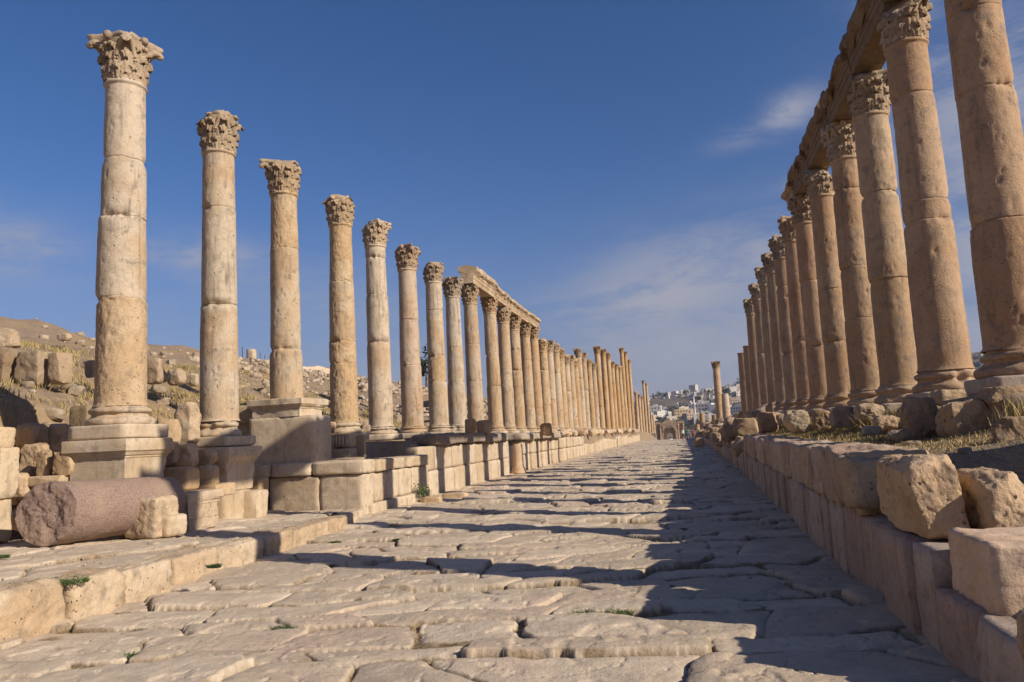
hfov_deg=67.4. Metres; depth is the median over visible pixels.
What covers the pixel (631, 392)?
column
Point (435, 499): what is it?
stone
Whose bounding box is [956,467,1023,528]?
boulder
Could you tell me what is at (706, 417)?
house
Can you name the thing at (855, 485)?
stone block
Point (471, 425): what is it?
stone
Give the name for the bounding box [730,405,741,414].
house
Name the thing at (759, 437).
stone block
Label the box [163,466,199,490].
stone
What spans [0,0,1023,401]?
sky
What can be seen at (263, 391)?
field stone
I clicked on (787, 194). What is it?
architrave block
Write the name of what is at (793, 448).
stone block
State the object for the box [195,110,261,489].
column
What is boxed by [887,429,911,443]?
boulder
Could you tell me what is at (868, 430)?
boulder
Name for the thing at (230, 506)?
foundation stone
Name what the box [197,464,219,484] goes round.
stone
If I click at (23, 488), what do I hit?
stone
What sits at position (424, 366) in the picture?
tree
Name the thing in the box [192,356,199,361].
field stone
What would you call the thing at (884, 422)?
boulder
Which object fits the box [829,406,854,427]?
boulder
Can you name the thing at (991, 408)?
foundation stone
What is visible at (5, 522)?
stone block
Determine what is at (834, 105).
architrave block
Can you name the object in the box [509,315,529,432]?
column
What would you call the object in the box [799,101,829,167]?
architrave block
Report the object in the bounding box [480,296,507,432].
column
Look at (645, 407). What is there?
column
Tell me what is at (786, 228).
column
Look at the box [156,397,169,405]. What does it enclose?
field stone
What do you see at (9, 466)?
stone block
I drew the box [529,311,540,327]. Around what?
architrave block
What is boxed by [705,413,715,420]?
house
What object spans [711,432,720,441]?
boulder
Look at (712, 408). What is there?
house
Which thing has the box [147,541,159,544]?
stone
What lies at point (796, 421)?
boulder
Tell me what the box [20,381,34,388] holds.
field stone
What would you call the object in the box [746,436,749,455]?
stone block
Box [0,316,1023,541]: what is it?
ground
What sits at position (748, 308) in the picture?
column
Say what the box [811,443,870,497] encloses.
stone block
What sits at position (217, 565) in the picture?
weed
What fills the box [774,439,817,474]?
stone block
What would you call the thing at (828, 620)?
road
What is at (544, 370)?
column
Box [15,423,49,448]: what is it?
stone
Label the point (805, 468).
stone block
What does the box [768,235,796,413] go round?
column
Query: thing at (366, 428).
stone
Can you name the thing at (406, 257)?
column
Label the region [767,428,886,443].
dry grass
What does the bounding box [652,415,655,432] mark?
column
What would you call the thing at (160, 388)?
field stone
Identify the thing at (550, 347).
column
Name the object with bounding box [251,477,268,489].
stone
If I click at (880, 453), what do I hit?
stone block
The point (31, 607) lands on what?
kerb
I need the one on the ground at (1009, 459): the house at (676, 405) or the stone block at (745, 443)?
the house at (676, 405)
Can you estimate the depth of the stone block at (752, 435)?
21.42 m
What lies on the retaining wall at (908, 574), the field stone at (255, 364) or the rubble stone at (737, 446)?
the rubble stone at (737, 446)
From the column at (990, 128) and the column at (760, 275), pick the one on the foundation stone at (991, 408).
the column at (990, 128)
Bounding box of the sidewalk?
[0,509,345,584]
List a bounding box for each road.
[0,523,979,681]
[331,455,795,534]
[557,438,720,462]
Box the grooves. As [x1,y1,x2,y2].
[332,436,347,445]
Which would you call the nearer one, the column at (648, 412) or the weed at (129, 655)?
the weed at (129, 655)
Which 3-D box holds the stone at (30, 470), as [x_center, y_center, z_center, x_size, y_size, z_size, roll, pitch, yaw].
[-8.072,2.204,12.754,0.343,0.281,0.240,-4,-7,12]
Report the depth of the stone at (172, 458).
13.47 m
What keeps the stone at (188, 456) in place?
on the stone at (209, 474)
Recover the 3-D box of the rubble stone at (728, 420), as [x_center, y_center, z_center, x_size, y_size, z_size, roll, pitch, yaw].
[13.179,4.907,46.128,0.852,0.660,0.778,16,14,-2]
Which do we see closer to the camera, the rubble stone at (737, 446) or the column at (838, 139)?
the column at (838, 139)
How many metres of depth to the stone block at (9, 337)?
18.48 m
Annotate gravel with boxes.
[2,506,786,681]
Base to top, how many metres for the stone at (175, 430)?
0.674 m
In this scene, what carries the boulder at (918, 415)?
on the ground at (1009, 459)
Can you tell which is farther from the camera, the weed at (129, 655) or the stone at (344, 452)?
the stone at (344, 452)
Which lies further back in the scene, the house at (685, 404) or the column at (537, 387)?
the house at (685, 404)
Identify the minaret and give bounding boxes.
[692,395,696,424]
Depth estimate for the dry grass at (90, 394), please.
21.62 m
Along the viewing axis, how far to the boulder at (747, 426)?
25.27 m
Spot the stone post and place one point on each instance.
(251, 352)
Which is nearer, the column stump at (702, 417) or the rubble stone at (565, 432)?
the rubble stone at (565, 432)
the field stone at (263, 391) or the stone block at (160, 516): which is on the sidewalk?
the stone block at (160, 516)
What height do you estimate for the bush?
0.665 m
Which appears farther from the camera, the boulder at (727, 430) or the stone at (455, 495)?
the boulder at (727, 430)
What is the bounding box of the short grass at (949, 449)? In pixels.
[803,427,1022,454]
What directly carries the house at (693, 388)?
on the ground at (1009, 459)
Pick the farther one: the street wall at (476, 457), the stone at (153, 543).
the street wall at (476, 457)
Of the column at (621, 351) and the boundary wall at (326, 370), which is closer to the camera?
the boundary wall at (326, 370)
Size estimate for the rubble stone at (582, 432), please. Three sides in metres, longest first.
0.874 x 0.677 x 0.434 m
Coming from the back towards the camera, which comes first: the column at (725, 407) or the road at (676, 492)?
the column at (725, 407)
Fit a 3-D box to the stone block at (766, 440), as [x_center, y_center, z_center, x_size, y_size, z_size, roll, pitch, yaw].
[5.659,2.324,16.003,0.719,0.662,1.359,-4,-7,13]
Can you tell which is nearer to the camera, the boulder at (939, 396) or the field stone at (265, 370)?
the boulder at (939, 396)
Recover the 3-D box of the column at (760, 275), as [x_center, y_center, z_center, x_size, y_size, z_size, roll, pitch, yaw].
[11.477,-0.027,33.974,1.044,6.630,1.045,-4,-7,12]
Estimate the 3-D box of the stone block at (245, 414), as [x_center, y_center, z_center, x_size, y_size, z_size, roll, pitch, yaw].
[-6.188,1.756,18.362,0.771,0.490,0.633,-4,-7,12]
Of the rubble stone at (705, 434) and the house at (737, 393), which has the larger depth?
the house at (737, 393)
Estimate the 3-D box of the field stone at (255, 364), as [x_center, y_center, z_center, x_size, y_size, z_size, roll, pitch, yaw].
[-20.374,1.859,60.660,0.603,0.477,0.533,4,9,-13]
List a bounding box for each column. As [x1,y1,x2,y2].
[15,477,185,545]
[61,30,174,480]
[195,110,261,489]
[259,159,303,398]
[322,194,368,439]
[361,218,402,440]
[394,243,431,438]
[423,262,455,433]
[442,276,466,432]
[461,283,483,421]
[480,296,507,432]
[496,307,519,432]
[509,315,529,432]
[520,322,537,432]
[530,327,543,428]
[538,339,552,427]
[547,340,559,428]
[553,343,565,428]
[559,348,569,428]
[564,354,574,427]
[570,355,578,428]
[573,348,586,428]
[574,358,582,428]
[582,352,590,427]
[587,359,596,428]
[592,362,600,428]
[593,346,605,429]
[600,349,611,428]
[606,353,615,428]
[611,362,619,428]
[615,364,622,427]
[618,366,626,428]
[619,348,628,427]
[624,351,631,428]
[627,359,634,428]
[634,391,639,429]
[638,394,642,430]
[641,396,645,431]
[642,380,647,431]
[645,383,651,433]
[650,412,653,432]
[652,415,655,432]
[711,361,722,418]
[721,394,730,418]
[737,352,747,417]
[743,298,760,410]
[743,345,752,417]
[748,283,767,405]
[754,266,775,403]
[761,252,784,412]
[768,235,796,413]
[777,216,809,409]
[787,194,826,415]
[802,168,849,411]
[820,119,879,407]
[847,68,917,413]
[877,0,975,397]
[944,0,1023,395]
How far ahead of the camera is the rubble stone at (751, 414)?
33.99 m
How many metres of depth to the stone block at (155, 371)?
20.01 m
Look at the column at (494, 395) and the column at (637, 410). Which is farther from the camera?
the column at (637, 410)
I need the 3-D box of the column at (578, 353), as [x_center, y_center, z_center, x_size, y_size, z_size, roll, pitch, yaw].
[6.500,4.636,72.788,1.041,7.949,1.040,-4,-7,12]
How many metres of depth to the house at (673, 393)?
1339.10 m
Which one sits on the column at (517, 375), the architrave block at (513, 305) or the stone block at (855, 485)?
the architrave block at (513, 305)
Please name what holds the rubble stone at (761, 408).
on the ground at (1009, 459)
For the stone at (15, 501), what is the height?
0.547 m
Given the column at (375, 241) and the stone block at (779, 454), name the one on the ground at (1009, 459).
the column at (375, 241)
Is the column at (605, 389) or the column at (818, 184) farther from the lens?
the column at (605, 389)
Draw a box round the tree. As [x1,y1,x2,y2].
[420,344,427,386]
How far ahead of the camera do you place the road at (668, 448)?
57.33 m
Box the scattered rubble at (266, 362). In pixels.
[0,318,487,421]
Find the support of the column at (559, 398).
on the ground at (1009, 459)
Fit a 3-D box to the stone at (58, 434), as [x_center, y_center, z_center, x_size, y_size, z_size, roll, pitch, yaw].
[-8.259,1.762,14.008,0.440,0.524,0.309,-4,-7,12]
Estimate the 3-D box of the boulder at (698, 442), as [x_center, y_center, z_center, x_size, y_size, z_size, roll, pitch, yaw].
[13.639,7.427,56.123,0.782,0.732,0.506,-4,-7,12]
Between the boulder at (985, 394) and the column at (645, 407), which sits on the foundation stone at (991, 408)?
the boulder at (985, 394)
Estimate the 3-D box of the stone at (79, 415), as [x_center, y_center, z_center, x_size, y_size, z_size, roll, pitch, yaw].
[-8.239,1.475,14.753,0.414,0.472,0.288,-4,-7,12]
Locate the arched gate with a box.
[655,419,684,439]
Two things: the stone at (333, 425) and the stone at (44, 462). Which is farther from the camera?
the stone at (333, 425)
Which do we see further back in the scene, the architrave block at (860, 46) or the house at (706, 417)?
the house at (706, 417)
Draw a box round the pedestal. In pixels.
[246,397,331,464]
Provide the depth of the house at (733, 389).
1006.39 m
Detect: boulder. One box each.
[693,438,703,447]
[709,427,718,440]
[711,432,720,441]
[721,424,734,437]
[737,418,758,435]
[757,412,778,433]
[783,410,811,432]
[811,409,830,430]
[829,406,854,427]
[853,403,884,422]
[861,425,881,435]
[872,415,899,431]
[876,453,969,538]
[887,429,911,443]
[900,397,937,440]
[902,440,920,445]
[929,389,966,405]
[935,399,993,437]
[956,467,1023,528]
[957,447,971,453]
[977,384,1023,407]
[990,416,1023,442]
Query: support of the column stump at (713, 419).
on the ground at (1009, 459)
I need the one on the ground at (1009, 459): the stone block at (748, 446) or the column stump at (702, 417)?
the column stump at (702, 417)
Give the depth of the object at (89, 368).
18.44 m
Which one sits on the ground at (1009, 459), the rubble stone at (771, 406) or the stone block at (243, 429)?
the rubble stone at (771, 406)
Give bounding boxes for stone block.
[0,427,15,447]
[0,447,19,499]
[0,499,11,542]
[124,494,186,538]
[183,489,223,530]
[237,424,248,445]
[238,405,251,423]
[743,434,755,454]
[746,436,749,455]
[749,434,774,457]
[750,436,758,460]
[756,435,786,460]
[758,437,777,464]
[763,437,802,468]
[769,439,797,471]
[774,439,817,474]
[782,440,828,477]
[789,441,831,484]
[798,442,843,489]
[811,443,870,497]
[822,443,901,505]
[834,455,880,511]
[840,447,928,515]
[948,527,1023,616]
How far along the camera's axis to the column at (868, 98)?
14.87 m
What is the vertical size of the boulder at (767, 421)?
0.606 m
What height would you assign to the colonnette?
1.310 m
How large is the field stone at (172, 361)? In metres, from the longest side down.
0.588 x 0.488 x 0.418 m
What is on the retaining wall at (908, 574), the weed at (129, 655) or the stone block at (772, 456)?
the stone block at (772, 456)
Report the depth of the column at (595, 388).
84.63 m
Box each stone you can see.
[11,497,19,504]
[11,509,17,530]
[14,473,30,497]
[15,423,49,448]
[19,465,35,476]
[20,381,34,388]
[20,443,52,465]
[28,475,69,486]
[36,449,54,475]
[38,334,49,338]
[42,422,54,426]
[45,407,65,420]
[48,423,71,451]
[53,450,74,475]
[60,383,75,391]
[68,384,85,396]
[69,405,92,426]
[76,339,85,345]
[76,360,86,367]
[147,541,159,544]
[150,384,166,393]
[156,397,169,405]
[156,419,181,446]
[160,351,167,355]
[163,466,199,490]
[164,441,179,467]
[165,359,175,365]
[174,402,201,443]
[175,443,198,466]
[187,482,235,495]
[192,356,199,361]
[197,448,217,465]
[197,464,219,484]
[217,461,228,474]
[217,488,250,518]
[243,489,267,517]
[250,362,257,366]
[250,372,258,378]
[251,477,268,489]
[259,368,269,373]
[259,389,266,394]
[262,379,269,383]
[303,372,308,377]
[330,457,365,459]
[331,422,335,431]
[331,433,355,447]
[333,448,356,457]
[356,435,365,456]
[359,418,368,424]
[362,424,370,432]
[420,496,442,502]
[442,492,467,497]
[465,418,476,432]
[476,420,491,432]
[540,423,552,435]
[561,430,569,435]
[570,430,577,435]
[575,429,585,435]
[585,428,596,435]
[703,430,708,437]
[715,418,723,423]
[715,439,722,446]
[720,429,734,441]
[724,416,733,424]
[730,441,738,456]
[732,436,743,453]
[733,418,741,435]
[746,411,760,417]
[753,404,767,411]
[765,402,775,411]
[776,414,783,427]
[894,406,940,415]
[941,392,1023,422]
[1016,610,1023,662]
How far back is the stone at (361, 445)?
19.39 m
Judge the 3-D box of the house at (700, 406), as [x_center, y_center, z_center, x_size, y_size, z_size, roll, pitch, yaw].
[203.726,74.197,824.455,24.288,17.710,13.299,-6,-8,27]
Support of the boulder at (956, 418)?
on the ground at (1009, 459)
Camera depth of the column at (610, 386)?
104.24 m
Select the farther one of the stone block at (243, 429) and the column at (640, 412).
the column at (640, 412)
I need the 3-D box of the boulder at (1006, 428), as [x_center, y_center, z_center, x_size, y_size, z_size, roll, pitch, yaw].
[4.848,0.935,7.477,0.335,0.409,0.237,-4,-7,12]
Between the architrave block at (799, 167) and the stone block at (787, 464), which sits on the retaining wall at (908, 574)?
the stone block at (787, 464)
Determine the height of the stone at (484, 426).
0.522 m
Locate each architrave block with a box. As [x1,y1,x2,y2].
[457,265,497,297]
[495,287,509,307]
[498,297,520,314]
[518,305,530,322]
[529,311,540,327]
[781,181,793,210]
[786,150,829,195]
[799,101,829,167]
[819,52,868,123]
[839,0,914,73]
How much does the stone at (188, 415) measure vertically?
0.840 m
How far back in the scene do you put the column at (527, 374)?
47.06 m
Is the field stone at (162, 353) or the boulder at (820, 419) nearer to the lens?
the boulder at (820, 419)
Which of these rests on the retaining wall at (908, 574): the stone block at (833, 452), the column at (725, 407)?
the stone block at (833, 452)
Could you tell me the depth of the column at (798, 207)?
22.92 m
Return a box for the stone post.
[247,349,256,358]
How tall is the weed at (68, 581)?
0.048 m
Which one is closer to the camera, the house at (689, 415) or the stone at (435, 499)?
the stone at (435, 499)
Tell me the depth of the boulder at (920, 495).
5.52 m
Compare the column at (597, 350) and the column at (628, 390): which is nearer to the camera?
the column at (597, 350)
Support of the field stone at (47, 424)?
on the ground at (1009, 459)
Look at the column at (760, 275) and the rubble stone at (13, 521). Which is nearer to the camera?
the rubble stone at (13, 521)
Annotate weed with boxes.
[0,553,12,558]
[54,575,89,584]
[117,649,145,659]
[206,562,223,568]
[260,623,298,629]
[572,604,639,615]
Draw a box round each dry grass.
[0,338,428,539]
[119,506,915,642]
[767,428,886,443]
[779,390,1023,432]
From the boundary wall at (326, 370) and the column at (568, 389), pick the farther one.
the boundary wall at (326, 370)
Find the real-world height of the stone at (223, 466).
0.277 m
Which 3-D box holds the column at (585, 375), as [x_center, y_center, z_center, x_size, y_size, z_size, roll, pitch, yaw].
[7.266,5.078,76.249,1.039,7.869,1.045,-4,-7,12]
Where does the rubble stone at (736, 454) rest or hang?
on the retaining wall at (908, 574)
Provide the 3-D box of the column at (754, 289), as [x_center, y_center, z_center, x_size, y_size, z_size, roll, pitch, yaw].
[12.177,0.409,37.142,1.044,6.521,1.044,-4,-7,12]
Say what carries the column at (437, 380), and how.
on the ground at (1009, 459)
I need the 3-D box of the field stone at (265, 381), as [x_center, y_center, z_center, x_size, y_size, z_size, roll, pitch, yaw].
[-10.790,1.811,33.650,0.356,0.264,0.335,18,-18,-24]
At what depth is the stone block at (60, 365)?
16.30 m
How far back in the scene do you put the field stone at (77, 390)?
16.60 m
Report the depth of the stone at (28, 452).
12.92 m
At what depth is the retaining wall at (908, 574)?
5.64 m
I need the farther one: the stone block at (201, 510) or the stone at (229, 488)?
the stone at (229, 488)
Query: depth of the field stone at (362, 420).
28.64 m
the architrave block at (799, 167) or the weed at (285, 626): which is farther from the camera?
the architrave block at (799, 167)
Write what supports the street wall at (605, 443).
on the ground at (1009, 459)
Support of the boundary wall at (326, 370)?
on the ground at (1009, 459)
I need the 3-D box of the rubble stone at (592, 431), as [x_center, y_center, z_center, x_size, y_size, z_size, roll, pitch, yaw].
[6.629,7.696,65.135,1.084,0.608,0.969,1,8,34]
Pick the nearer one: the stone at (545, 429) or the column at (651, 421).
the stone at (545, 429)
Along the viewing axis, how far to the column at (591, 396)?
80.34 m
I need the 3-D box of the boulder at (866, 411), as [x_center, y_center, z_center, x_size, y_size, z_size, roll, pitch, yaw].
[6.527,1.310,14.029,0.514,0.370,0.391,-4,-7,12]
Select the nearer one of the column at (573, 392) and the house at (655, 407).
the column at (573, 392)
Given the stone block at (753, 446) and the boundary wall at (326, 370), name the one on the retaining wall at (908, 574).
the stone block at (753, 446)
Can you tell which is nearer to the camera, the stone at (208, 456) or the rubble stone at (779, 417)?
the stone at (208, 456)
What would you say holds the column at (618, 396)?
on the ground at (1009, 459)
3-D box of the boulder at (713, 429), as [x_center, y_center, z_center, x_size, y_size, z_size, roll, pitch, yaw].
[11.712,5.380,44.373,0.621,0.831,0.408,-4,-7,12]
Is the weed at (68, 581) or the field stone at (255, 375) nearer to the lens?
the weed at (68, 581)
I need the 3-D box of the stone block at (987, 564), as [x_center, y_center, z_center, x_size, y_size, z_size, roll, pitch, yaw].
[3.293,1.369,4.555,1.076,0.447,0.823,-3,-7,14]
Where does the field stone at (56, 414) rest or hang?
on the ground at (1009, 459)
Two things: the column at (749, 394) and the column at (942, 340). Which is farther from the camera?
the column at (749, 394)
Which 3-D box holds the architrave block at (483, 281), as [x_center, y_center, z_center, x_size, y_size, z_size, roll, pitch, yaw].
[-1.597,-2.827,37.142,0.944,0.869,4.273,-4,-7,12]
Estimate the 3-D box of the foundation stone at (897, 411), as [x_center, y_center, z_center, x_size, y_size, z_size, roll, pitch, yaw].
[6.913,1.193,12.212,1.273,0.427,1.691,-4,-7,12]
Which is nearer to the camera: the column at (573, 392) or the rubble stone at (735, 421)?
the rubble stone at (735, 421)
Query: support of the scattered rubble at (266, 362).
on the ground at (1009, 459)
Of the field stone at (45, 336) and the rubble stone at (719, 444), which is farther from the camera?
the rubble stone at (719, 444)
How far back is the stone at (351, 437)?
18.99 m
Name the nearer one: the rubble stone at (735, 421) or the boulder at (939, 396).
the boulder at (939, 396)
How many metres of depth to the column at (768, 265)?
30.97 m
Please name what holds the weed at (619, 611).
on the road at (828, 620)
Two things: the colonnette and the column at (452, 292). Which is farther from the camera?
the colonnette
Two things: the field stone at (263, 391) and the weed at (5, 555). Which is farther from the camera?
the field stone at (263, 391)
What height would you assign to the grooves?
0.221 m
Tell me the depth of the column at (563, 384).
60.94 m
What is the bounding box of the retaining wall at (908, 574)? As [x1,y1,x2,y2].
[697,435,1023,681]
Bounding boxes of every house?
[646,404,661,411]
[653,410,665,416]
[664,414,676,420]
[667,403,678,408]
[671,391,677,396]
[672,408,693,419]
[678,401,691,406]
[682,412,698,423]
[689,384,697,391]
[689,402,713,411]
[696,413,708,420]
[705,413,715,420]
[709,405,715,412]
[728,386,736,393]
[729,397,740,405]
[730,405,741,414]
[732,390,740,396]
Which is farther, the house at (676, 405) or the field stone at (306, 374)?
the house at (676, 405)
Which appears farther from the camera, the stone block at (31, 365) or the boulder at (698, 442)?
the boulder at (698, 442)
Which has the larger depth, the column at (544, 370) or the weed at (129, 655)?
the column at (544, 370)
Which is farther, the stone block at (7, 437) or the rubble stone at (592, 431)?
the rubble stone at (592, 431)
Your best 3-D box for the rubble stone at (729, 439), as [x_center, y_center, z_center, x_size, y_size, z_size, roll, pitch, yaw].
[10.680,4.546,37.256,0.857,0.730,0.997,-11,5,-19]
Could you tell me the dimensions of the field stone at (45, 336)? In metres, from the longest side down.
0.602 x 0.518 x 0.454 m
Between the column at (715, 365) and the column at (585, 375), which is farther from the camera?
the column at (715, 365)
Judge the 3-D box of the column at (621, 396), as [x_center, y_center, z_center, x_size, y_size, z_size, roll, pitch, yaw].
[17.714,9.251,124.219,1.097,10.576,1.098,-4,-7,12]
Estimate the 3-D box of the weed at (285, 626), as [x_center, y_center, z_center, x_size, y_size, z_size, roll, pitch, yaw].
[-2.019,2.516,6.737,0.347,0.053,0.256,-4,-7,12]
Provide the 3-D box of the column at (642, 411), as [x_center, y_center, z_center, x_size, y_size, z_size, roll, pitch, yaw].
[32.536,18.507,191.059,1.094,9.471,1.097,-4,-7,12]
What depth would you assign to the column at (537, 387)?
49.95 m
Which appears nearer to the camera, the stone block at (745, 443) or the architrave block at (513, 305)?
the stone block at (745, 443)
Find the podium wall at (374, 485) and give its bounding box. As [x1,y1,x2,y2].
[253,454,431,513]
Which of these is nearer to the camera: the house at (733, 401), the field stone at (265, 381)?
the field stone at (265, 381)
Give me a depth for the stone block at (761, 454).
17.09 m
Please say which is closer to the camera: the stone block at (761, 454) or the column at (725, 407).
the stone block at (761, 454)
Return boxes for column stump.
[699,413,705,429]
[711,415,715,424]
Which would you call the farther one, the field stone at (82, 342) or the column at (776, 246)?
the field stone at (82, 342)
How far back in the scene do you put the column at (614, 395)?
109.83 m
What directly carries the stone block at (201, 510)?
on the sidewalk
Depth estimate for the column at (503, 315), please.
41.21 m
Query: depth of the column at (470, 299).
34.85 m
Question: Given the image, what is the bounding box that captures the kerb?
[0,508,369,641]
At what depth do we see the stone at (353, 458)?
17.97 m
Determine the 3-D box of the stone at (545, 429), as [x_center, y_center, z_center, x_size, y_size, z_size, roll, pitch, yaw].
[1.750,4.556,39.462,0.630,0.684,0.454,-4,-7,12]
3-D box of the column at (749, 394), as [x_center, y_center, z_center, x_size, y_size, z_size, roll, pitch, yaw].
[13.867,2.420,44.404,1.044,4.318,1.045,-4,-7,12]
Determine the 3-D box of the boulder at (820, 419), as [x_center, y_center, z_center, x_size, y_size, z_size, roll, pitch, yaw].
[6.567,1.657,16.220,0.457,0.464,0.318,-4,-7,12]
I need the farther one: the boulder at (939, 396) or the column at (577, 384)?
the column at (577, 384)
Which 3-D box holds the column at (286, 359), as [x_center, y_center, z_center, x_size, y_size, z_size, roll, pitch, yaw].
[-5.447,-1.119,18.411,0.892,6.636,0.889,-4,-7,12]
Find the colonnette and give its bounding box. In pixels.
[511,444,526,473]
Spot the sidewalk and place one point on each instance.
(17, 564)
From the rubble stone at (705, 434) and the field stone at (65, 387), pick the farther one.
the rubble stone at (705, 434)
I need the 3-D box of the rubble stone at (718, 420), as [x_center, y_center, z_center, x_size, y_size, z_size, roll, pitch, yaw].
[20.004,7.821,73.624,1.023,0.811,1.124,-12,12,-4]
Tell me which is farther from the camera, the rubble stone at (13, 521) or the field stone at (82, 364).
the field stone at (82, 364)
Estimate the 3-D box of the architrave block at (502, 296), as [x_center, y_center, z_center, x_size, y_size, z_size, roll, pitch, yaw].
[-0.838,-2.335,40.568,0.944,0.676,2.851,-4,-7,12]
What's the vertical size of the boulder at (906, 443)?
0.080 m
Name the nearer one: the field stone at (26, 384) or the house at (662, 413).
the field stone at (26, 384)
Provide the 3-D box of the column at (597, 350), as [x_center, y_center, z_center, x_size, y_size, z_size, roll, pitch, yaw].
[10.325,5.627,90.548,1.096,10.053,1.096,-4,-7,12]
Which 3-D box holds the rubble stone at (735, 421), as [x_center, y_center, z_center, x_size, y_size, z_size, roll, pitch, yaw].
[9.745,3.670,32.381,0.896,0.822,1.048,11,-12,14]
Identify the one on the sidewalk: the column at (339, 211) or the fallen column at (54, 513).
the fallen column at (54, 513)
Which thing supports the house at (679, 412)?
on the ground at (1009, 459)
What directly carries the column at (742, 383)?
on the ground at (1009, 459)
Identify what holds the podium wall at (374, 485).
on the ground at (1009, 459)
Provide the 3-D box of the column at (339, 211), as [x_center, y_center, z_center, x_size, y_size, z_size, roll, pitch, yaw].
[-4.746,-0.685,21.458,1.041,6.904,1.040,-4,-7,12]
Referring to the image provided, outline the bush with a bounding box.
[412,480,429,500]
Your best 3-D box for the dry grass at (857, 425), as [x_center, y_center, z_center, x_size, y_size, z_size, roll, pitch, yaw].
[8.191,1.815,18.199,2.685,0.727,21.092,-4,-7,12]
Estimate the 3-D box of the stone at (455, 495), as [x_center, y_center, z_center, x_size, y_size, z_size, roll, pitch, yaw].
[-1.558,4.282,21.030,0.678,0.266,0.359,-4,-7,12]
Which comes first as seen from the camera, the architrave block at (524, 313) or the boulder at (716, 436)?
the boulder at (716, 436)
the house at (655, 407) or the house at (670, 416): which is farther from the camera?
the house at (655, 407)
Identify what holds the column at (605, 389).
on the ground at (1009, 459)
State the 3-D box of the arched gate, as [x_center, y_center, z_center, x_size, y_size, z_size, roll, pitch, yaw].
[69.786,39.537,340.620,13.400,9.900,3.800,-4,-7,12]
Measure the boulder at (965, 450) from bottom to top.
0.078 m
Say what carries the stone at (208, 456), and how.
on the stone at (229, 488)
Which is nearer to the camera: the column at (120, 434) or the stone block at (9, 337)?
the column at (120, 434)
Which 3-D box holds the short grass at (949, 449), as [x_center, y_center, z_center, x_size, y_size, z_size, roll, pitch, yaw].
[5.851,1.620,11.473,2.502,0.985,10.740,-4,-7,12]
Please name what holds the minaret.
on the ground at (1009, 459)
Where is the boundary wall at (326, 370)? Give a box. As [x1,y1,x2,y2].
[303,366,329,373]
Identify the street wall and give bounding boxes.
[406,432,584,494]
[584,434,639,454]
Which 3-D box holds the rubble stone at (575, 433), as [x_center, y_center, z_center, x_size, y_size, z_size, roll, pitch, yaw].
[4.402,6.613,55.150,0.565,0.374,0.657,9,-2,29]

